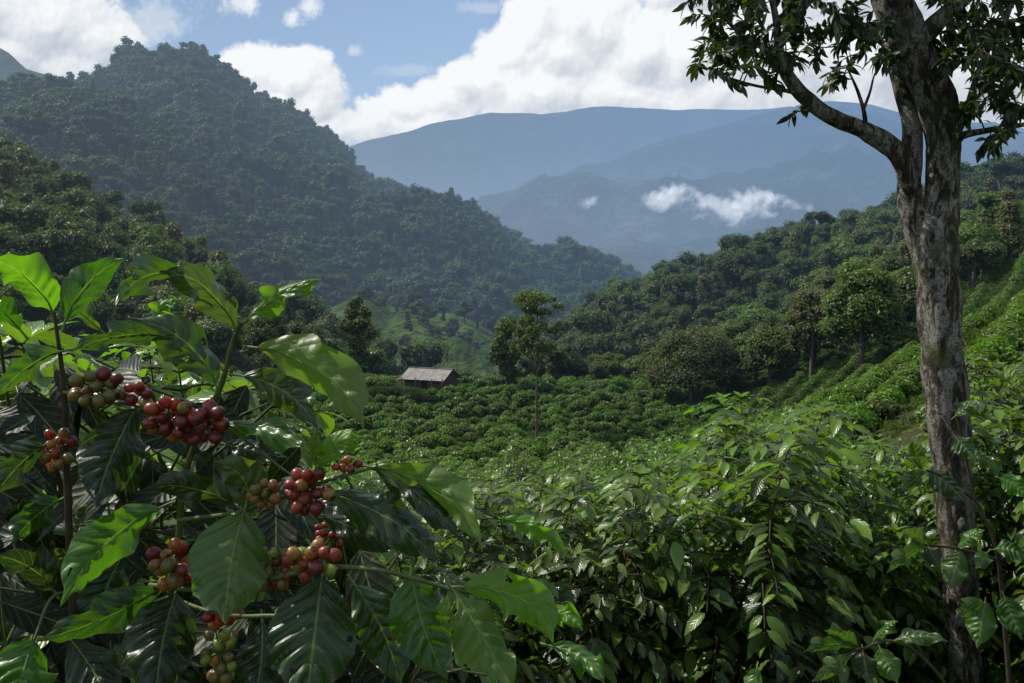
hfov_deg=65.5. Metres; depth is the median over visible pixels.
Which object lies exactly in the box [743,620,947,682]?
coffee shrub
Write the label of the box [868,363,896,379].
coffee shrub
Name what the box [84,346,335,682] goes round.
coffee shrub
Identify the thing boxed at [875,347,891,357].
coffee shrub
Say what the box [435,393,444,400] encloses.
coffee shrub
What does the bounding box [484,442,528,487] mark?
coffee shrub
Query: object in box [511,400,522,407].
coffee shrub
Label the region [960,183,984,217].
forest tree
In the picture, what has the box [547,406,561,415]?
coffee shrub
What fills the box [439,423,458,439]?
coffee shrub
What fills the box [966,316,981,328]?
coffee shrub
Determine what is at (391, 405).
coffee shrub
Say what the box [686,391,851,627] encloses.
coffee shrub
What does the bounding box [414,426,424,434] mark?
coffee shrub
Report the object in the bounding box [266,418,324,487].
coffee shrub
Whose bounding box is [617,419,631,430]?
coffee shrub
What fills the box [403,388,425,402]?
round bush
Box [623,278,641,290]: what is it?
forest tree
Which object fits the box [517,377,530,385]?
coffee shrub
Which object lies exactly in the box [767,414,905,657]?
coffee shrub
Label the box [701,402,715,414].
coffee shrub
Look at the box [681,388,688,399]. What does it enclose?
coffee shrub
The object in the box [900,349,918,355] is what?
coffee shrub
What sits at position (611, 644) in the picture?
coffee shrub
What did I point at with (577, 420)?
coffee shrub
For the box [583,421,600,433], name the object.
coffee shrub
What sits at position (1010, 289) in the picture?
coffee shrub
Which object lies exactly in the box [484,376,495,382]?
coffee shrub
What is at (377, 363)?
forest tree
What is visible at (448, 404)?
coffee shrub
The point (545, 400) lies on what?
coffee shrub
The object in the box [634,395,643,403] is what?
coffee shrub
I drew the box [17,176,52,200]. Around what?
forest tree
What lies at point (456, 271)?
forest tree
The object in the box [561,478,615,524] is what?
coffee shrub
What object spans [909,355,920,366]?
coffee shrub
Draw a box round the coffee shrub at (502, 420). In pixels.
[497,416,510,425]
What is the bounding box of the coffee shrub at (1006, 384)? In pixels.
[973,361,1023,497]
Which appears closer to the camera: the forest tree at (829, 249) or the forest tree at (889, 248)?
the forest tree at (889, 248)
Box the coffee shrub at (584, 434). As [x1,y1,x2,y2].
[578,430,590,439]
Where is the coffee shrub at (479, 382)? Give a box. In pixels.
[472,378,485,387]
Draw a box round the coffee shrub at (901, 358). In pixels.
[889,355,909,363]
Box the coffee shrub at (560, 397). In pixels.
[554,394,566,401]
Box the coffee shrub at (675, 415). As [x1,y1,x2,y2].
[668,411,681,422]
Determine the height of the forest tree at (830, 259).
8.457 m
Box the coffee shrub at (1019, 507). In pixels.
[1005,499,1023,674]
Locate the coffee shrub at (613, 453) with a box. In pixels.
[593,441,627,483]
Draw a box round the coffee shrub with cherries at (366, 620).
[0,252,604,682]
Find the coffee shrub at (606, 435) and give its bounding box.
[599,430,610,440]
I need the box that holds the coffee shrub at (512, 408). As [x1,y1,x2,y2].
[509,405,517,412]
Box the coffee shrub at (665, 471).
[606,450,716,545]
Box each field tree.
[337,297,379,365]
[485,321,522,384]
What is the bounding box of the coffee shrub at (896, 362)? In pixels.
[888,357,905,368]
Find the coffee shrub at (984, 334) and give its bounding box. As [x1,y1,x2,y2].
[974,326,1018,344]
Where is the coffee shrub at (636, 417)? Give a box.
[631,414,642,420]
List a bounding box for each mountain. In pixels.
[0,48,44,88]
[349,106,791,200]
[477,101,1023,275]
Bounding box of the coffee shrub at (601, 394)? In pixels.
[590,390,606,400]
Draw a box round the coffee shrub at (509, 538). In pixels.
[426,479,543,665]
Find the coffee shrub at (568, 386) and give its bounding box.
[563,382,572,389]
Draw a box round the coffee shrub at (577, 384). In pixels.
[572,381,582,388]
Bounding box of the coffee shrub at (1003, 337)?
[984,334,1014,345]
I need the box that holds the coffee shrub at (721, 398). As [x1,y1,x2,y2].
[675,392,846,513]
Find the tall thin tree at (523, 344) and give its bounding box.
[496,288,566,438]
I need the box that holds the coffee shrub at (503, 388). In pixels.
[497,384,511,395]
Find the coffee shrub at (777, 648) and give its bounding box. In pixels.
[614,422,883,682]
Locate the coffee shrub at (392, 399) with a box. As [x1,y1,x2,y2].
[385,395,396,403]
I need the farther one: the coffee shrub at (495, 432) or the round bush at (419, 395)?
the round bush at (419, 395)
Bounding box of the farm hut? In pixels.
[399,367,461,389]
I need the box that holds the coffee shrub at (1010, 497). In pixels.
[988,443,1023,640]
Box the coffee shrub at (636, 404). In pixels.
[627,401,645,410]
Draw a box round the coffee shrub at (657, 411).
[652,408,663,415]
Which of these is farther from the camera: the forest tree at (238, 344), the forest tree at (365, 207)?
the forest tree at (365, 207)
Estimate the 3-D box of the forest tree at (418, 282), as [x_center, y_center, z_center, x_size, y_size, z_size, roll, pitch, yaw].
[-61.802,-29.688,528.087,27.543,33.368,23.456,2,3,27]
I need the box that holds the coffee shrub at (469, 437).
[462,432,476,441]
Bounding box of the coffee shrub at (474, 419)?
[468,416,480,423]
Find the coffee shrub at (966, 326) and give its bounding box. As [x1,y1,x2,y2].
[962,320,973,336]
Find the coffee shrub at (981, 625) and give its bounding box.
[886,399,1023,682]
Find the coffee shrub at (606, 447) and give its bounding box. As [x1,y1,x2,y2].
[592,443,611,451]
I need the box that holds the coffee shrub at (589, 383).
[585,380,596,387]
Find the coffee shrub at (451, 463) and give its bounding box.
[443,460,468,475]
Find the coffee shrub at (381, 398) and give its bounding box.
[375,394,388,402]
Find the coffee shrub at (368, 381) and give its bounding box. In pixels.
[365,377,373,386]
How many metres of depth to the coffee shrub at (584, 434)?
91.60 m
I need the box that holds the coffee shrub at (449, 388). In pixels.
[442,385,457,392]
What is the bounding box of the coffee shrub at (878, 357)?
[870,354,881,361]
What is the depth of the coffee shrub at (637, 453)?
27.07 m
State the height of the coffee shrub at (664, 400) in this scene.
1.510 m
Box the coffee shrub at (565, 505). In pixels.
[539,463,673,550]
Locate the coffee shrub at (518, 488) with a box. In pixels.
[501,469,593,562]
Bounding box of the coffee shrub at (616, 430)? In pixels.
[607,426,622,435]
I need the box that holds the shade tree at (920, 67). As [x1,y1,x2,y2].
[672,0,1023,682]
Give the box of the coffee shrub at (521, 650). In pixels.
[457,464,632,682]
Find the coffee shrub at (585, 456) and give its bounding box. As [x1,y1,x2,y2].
[567,442,609,499]
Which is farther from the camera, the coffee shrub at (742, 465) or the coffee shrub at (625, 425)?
the coffee shrub at (625, 425)
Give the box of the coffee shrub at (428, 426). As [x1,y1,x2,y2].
[421,421,439,432]
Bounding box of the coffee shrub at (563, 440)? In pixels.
[559,436,568,447]
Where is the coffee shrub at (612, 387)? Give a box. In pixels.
[605,383,620,392]
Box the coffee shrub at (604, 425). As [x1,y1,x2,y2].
[596,420,610,432]
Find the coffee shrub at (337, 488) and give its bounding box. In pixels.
[332,485,429,587]
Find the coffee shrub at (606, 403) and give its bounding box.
[599,400,610,406]
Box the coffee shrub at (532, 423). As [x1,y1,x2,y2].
[529,418,544,428]
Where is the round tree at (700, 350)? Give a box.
[638,322,744,402]
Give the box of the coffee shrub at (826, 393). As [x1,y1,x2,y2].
[816,388,832,399]
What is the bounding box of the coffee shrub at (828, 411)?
[811,403,836,418]
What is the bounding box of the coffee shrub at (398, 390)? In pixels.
[391,385,404,395]
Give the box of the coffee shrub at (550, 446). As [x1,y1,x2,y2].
[546,441,560,452]
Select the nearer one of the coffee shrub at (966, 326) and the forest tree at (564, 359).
the coffee shrub at (966, 326)
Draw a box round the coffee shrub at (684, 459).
[646,446,697,497]
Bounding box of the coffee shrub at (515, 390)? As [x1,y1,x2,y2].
[507,384,519,394]
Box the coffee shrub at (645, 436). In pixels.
[643,430,660,441]
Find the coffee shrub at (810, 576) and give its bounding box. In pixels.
[664,405,895,682]
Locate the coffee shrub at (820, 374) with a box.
[816,371,826,378]
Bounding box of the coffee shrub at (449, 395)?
[442,391,455,400]
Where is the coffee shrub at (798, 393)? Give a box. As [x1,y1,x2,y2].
[794,391,804,399]
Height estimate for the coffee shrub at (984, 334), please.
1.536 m
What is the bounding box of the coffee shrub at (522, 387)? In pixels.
[516,384,527,390]
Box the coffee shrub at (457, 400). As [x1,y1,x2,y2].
[451,396,465,408]
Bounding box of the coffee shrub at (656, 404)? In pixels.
[645,399,663,410]
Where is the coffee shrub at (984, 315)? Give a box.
[974,310,989,317]
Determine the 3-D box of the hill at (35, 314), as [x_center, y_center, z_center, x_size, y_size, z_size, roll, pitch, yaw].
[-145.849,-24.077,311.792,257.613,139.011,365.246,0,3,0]
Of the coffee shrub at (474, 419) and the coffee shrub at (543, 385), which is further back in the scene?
the coffee shrub at (543, 385)
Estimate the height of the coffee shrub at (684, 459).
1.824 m
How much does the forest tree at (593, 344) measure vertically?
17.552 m
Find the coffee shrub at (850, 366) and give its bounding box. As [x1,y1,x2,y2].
[844,363,853,371]
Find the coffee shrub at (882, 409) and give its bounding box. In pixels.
[858,396,895,424]
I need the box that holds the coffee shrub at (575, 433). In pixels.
[566,430,580,439]
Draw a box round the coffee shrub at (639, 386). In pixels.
[634,381,645,389]
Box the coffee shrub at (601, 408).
[593,403,612,413]
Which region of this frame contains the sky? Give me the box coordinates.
[0,0,1023,146]
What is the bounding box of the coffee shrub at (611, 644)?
[515,465,714,682]
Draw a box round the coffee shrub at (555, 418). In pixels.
[548,414,567,425]
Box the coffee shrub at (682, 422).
[675,416,692,429]
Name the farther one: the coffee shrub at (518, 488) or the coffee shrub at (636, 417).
the coffee shrub at (636, 417)
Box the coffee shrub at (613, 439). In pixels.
[607,433,624,445]
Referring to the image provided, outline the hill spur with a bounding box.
[1,102,278,284]
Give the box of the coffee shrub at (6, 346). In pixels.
[0,320,75,391]
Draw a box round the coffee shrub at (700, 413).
[689,404,706,417]
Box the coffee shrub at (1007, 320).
[996,315,1023,326]
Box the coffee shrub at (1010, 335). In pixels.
[986,328,1023,350]
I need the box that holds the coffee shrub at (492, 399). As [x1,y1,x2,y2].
[487,395,500,403]
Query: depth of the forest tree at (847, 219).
241.91 m
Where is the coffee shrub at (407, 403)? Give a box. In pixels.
[403,399,416,409]
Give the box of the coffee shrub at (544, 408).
[539,404,550,413]
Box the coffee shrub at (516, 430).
[508,427,526,436]
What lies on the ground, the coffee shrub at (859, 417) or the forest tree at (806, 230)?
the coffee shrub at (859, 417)
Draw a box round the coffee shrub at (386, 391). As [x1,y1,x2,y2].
[378,386,392,395]
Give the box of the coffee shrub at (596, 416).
[588,411,603,422]
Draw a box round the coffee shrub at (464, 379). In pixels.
[458,376,470,382]
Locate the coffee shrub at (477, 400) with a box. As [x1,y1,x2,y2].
[468,395,486,407]
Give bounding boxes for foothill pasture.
[325,296,508,380]
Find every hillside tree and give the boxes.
[52,221,91,275]
[182,275,227,360]
[239,312,291,367]
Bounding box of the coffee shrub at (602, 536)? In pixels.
[548,467,713,682]
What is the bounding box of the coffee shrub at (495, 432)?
[484,427,501,437]
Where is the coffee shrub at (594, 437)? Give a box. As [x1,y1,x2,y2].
[585,432,605,443]
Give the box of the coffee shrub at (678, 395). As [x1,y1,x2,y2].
[670,391,682,398]
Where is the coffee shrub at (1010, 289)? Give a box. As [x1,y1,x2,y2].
[1002,287,1016,293]
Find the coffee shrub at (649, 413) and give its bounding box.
[642,408,659,420]
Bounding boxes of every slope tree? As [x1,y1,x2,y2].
[737,325,798,383]
[780,286,840,376]
[815,257,909,367]
[876,266,916,335]
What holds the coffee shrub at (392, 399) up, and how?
on the ground
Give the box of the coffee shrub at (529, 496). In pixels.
[490,463,577,561]
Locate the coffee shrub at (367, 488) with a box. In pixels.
[330,471,396,566]
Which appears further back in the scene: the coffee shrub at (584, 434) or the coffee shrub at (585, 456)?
the coffee shrub at (584, 434)
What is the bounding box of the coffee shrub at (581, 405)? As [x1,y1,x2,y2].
[572,398,589,410]
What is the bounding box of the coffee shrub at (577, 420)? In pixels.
[570,417,582,424]
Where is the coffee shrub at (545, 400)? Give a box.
[538,394,549,405]
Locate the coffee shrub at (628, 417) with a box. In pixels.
[623,414,632,421]
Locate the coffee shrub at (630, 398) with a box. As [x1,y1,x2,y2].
[626,395,641,403]
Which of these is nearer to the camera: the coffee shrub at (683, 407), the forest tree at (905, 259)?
the coffee shrub at (683, 407)
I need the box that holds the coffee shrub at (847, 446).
[815,435,899,585]
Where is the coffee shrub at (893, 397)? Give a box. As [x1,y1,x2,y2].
[867,390,904,411]
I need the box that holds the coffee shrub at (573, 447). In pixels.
[566,441,581,452]
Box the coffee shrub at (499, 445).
[490,437,513,452]
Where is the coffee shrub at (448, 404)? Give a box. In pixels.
[443,399,454,409]
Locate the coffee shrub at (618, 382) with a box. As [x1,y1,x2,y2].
[611,375,625,386]
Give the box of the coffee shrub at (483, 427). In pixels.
[474,420,491,434]
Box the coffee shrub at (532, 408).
[528,405,539,412]
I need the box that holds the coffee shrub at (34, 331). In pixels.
[0,320,393,682]
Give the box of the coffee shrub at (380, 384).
[373,381,385,388]
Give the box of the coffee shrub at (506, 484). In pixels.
[439,479,525,566]
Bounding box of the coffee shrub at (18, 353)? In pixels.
[0,334,80,641]
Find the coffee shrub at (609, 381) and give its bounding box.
[603,378,611,387]
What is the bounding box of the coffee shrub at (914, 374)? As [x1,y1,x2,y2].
[889,368,921,384]
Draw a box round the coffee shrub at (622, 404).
[616,399,630,410]
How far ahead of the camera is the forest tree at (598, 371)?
124.39 m
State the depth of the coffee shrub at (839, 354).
93.37 m
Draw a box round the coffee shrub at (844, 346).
[839,344,847,350]
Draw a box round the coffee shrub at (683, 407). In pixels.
[675,403,690,413]
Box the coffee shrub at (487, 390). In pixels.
[482,385,494,395]
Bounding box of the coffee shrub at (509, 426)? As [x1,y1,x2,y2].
[503,423,522,429]
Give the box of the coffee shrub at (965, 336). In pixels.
[962,330,970,340]
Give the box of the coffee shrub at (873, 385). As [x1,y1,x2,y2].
[855,379,878,391]
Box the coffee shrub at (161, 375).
[141,353,259,522]
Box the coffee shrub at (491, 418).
[485,414,497,422]
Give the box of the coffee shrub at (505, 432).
[499,427,512,437]
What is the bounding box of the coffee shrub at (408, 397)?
[403,391,417,401]
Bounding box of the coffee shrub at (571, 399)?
[564,394,583,405]
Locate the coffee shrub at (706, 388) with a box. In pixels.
[703,386,711,391]
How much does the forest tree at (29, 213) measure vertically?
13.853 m
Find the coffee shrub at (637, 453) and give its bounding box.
[619,433,659,474]
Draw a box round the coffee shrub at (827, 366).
[823,363,833,369]
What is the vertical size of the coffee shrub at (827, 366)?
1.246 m
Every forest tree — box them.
[0,113,17,128]
[0,143,39,162]
[0,159,17,190]
[0,202,50,233]
[0,222,25,243]
[0,244,63,276]
[0,272,22,299]
[0,283,24,316]
[1,233,41,252]
[2,200,55,234]
[3,322,54,353]
[9,230,34,238]
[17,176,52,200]
[33,226,104,276]
[38,186,99,217]
[44,100,71,116]
[45,204,67,221]
[45,208,102,259]
[47,301,92,333]
[51,169,101,195]
[51,271,67,299]
[53,182,63,195]
[62,157,99,183]
[64,129,90,145]
[65,117,87,132]
[69,101,94,116]
[77,191,115,226]
[78,291,123,333]
[85,133,105,157]
[88,154,110,183]
[97,241,127,266]
[98,176,127,191]
[104,268,131,331]
[105,297,148,352]
[106,190,124,203]
[107,93,133,112]
[108,229,130,259]
[120,269,132,278]
[122,244,153,282]
[125,221,165,259]
[126,229,185,263]
[127,198,171,225]
[131,295,148,307]
[140,290,192,318]
[142,307,204,350]
[152,261,225,295]
[160,186,184,203]
[164,221,188,262]
[171,143,189,167]
[187,80,211,102]
[191,183,218,214]
[194,217,225,225]
[195,113,215,124]
[195,313,247,358]
[199,314,250,363]
[207,249,231,267]
[230,100,250,120]
[231,249,270,282]
[239,283,258,312]
[240,307,251,356]
[243,304,286,331]
[246,216,272,238]
[254,293,307,306]
[265,331,290,367]
[270,131,297,155]
[270,250,296,280]
[273,326,344,367]
[287,319,324,343]
[288,293,328,321]
[297,164,313,186]
[302,194,325,220]
[311,282,330,295]
[311,316,351,344]
[320,169,349,197]
[338,345,347,353]
[352,201,381,221]
[361,347,392,375]
[368,337,404,375]
[375,244,405,270]
[376,374,404,381]
[388,187,411,210]
[396,338,448,372]
[399,272,440,297]
[407,192,426,205]
[408,183,432,205]
[408,299,426,323]
[420,247,430,269]
[426,297,452,313]
[429,287,457,300]
[436,195,454,211]
[440,259,471,284]
[451,210,470,232]
[454,299,474,322]
[458,369,476,383]
[462,290,496,322]
[472,276,507,304]
[473,259,482,290]
[475,319,500,329]
[484,316,498,339]
[491,353,523,376]
[492,270,509,286]
[514,348,547,377]
[515,356,535,377]
[532,352,545,378]
[534,301,559,319]
[534,303,552,332]
[535,279,551,291]
[542,344,583,379]
[544,354,559,380]
[548,339,570,347]
[554,332,580,345]
[564,358,593,378]
[567,243,587,262]
[567,308,615,340]
[575,331,617,362]
[586,352,620,373]
[589,361,609,379]
[592,290,640,318]
[603,278,631,295]
[607,311,639,334]
[609,353,625,375]
[615,317,671,360]
[617,302,647,315]
[618,355,650,379]
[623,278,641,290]
[637,270,665,299]
[641,338,658,358]
[650,319,680,331]
[658,272,698,308]
[662,294,681,316]
[669,307,692,331]
[676,250,712,273]
[692,272,718,320]
[694,317,714,326]
[698,305,721,318]
[701,325,726,340]
[710,365,743,393]
[713,249,762,288]
[715,310,736,322]
[716,232,750,253]
[721,319,747,340]
[725,290,752,308]
[727,323,747,333]
[728,330,786,382]
[728,338,744,372]
[736,302,781,323]
[740,269,774,297]
[740,315,779,333]
[745,282,762,298]
[746,239,772,268]
[749,279,792,310]
[750,321,772,335]
[756,270,795,299]
[756,321,767,330]
[759,233,789,253]
[768,226,790,248]
[770,326,801,361]
[775,255,816,292]
[776,306,789,318]
[785,229,805,286]
[786,325,844,366]
[790,266,835,290]
[792,223,814,243]
[797,340,821,363]
[803,211,838,226]
[811,252,836,268]
[813,273,826,287]
[814,273,842,294]
[818,254,827,268]
[821,232,856,264]
[827,223,839,243]
[832,242,871,264]
[839,212,859,233]
[852,215,897,245]
[852,256,877,263]
[868,244,897,259]
[868,245,881,259]
[868,252,900,274]
[872,262,886,271]
[884,245,901,257]
[888,264,914,276]
[891,268,915,290]
[895,239,912,269]
[959,222,1007,245]
[959,260,980,280]
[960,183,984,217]
[960,209,979,222]
[960,244,1006,287]
[961,219,991,230]
[961,237,1006,277]
[966,222,1011,280]
[970,190,1022,225]
[975,216,992,229]
[981,157,1022,189]
[982,177,998,192]
[988,159,1023,186]
[992,199,1023,259]
[993,188,1016,223]
[1003,175,1023,190]
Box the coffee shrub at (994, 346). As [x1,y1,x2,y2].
[963,338,1021,364]
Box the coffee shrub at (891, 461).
[847,434,933,524]
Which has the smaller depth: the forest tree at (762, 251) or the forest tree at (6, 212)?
the forest tree at (6, 212)
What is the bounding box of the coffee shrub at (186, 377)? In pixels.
[94,341,255,515]
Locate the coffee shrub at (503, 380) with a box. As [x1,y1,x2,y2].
[500,375,514,383]
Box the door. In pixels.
[421,380,426,388]
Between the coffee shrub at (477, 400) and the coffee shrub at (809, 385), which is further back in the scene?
the coffee shrub at (477, 400)
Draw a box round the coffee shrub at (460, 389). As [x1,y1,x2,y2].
[454,385,467,394]
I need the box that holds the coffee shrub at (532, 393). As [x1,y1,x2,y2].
[526,389,539,400]
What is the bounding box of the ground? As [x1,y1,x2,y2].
[314,225,1023,682]
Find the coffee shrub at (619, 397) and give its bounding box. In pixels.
[611,393,625,404]
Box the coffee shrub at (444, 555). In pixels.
[376,500,493,677]
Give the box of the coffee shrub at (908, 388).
[876,376,919,398]
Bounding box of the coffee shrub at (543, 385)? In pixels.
[538,381,549,391]
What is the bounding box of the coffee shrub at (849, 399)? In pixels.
[834,393,856,405]
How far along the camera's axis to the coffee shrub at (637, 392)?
111.22 m
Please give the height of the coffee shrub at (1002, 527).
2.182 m
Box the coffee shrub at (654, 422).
[646,417,661,427]
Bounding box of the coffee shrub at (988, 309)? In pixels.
[981,308,996,316]
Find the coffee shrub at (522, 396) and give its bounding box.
[512,390,530,404]
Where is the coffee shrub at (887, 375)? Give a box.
[867,367,891,380]
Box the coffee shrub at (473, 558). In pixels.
[367,470,565,682]
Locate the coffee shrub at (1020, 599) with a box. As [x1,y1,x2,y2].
[1013,589,1023,664]
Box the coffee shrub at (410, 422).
[401,419,414,428]
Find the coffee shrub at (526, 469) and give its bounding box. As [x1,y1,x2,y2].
[496,437,539,508]
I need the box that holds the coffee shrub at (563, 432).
[552,427,568,435]
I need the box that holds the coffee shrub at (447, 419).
[442,416,459,426]
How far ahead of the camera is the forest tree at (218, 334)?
127.40 m
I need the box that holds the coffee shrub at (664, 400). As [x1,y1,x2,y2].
[658,398,671,404]
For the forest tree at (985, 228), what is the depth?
95.19 m
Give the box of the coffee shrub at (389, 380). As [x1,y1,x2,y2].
[381,377,392,382]
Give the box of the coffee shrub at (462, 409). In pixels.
[454,402,471,416]
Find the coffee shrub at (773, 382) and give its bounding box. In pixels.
[769,379,778,387]
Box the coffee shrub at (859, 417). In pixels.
[826,405,876,439]
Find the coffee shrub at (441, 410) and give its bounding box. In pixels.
[436,406,449,415]
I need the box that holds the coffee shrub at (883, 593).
[794,438,953,682]
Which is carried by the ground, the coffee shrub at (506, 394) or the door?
the coffee shrub at (506, 394)
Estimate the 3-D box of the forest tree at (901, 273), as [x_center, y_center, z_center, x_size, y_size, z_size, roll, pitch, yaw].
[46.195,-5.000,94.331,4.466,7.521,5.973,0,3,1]
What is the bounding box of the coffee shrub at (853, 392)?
[832,384,862,401]
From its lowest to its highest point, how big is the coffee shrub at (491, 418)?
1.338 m
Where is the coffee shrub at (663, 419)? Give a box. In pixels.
[655,412,669,424]
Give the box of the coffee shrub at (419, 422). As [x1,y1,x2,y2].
[414,417,426,428]
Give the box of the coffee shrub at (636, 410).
[629,405,642,416]
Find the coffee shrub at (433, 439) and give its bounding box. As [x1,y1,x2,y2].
[426,433,440,449]
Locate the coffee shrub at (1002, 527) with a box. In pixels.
[886,378,1023,682]
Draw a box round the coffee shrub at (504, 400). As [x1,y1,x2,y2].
[499,396,510,404]
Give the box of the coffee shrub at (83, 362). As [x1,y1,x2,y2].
[0,323,165,594]
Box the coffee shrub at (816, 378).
[809,375,820,383]
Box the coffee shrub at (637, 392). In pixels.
[629,389,644,397]
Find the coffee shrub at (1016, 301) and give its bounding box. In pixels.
[1007,298,1023,309]
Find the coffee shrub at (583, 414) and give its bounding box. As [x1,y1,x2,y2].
[579,410,587,416]
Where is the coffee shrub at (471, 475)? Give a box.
[457,463,480,505]
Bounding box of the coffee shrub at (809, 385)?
[803,382,814,388]
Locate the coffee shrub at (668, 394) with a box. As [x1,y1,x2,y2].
[662,388,675,399]
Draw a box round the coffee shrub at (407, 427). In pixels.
[397,422,413,433]
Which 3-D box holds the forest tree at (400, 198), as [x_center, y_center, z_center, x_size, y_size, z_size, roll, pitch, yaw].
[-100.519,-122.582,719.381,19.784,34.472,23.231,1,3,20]
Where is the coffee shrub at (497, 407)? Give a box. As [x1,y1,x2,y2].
[487,401,508,414]
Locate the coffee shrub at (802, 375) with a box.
[795,371,806,381]
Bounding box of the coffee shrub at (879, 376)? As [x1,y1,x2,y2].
[860,371,886,385]
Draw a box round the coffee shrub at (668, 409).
[663,405,675,417]
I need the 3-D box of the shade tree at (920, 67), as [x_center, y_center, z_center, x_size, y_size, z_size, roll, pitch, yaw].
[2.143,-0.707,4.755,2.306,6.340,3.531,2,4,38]
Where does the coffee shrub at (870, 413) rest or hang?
on the ground
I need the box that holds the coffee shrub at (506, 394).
[498,391,510,397]
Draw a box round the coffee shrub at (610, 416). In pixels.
[601,409,616,422]
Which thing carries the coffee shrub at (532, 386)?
on the ground
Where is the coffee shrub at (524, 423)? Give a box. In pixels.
[518,418,528,429]
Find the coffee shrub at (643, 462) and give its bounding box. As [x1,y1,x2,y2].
[575,454,707,642]
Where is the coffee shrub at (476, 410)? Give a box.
[471,405,483,415]
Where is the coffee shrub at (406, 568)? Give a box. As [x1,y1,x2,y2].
[300,474,420,586]
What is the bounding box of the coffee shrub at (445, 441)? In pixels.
[435,434,456,447]
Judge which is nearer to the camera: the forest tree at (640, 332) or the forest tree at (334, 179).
the forest tree at (640, 332)
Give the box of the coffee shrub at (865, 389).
[854,383,871,396]
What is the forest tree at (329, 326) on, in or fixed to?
on the hill at (35, 314)
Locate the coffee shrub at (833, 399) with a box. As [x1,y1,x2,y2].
[824,395,848,409]
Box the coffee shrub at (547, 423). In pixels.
[541,418,553,429]
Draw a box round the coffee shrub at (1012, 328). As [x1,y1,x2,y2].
[982,323,1023,337]
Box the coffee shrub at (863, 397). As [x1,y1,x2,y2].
[854,387,866,402]
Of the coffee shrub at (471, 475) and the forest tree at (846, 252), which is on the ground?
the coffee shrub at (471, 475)
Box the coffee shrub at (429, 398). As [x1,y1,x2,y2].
[424,395,436,401]
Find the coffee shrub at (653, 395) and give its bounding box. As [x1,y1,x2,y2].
[646,390,662,400]
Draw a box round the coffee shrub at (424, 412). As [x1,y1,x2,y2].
[416,406,431,419]
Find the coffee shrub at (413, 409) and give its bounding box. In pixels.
[407,404,420,417]
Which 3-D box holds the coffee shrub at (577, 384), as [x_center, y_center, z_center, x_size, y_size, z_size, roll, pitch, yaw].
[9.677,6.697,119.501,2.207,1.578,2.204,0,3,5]
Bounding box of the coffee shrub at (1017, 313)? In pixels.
[998,309,1023,323]
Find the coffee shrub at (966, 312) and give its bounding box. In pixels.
[963,309,970,316]
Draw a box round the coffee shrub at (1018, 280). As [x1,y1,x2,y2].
[1008,277,1021,283]
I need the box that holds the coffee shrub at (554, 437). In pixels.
[546,432,561,443]
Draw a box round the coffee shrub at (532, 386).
[526,381,535,390]
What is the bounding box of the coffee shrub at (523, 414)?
[514,410,530,419]
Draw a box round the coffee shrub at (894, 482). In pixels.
[841,439,936,613]
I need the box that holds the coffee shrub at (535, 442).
[528,440,546,452]
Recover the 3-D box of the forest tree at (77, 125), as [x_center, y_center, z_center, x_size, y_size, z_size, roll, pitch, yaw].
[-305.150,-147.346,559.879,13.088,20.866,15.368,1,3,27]
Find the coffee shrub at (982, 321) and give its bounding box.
[965,314,986,328]
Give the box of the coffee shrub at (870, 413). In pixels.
[840,401,879,429]
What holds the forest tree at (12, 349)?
on the ground
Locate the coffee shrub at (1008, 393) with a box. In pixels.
[924,353,1023,598]
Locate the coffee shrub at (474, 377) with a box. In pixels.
[468,373,482,382]
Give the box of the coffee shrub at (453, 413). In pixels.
[450,408,458,416]
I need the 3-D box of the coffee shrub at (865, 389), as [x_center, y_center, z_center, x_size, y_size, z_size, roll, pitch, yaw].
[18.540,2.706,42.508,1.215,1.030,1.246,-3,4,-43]
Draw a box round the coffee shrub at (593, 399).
[584,393,600,406]
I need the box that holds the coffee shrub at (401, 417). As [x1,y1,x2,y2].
[396,414,409,422]
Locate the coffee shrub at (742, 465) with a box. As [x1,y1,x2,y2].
[651,418,853,676]
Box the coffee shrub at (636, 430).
[626,424,643,436]
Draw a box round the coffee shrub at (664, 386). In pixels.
[661,384,677,390]
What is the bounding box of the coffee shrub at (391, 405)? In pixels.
[381,402,396,410]
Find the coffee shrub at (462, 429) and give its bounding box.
[454,423,468,436]
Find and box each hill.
[19,296,239,363]
[124,64,591,333]
[623,255,835,375]
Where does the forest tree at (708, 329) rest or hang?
on the ground
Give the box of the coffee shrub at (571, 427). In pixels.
[566,423,580,432]
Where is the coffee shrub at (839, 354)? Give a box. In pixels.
[832,349,845,358]
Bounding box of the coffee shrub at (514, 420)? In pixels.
[507,415,521,426]

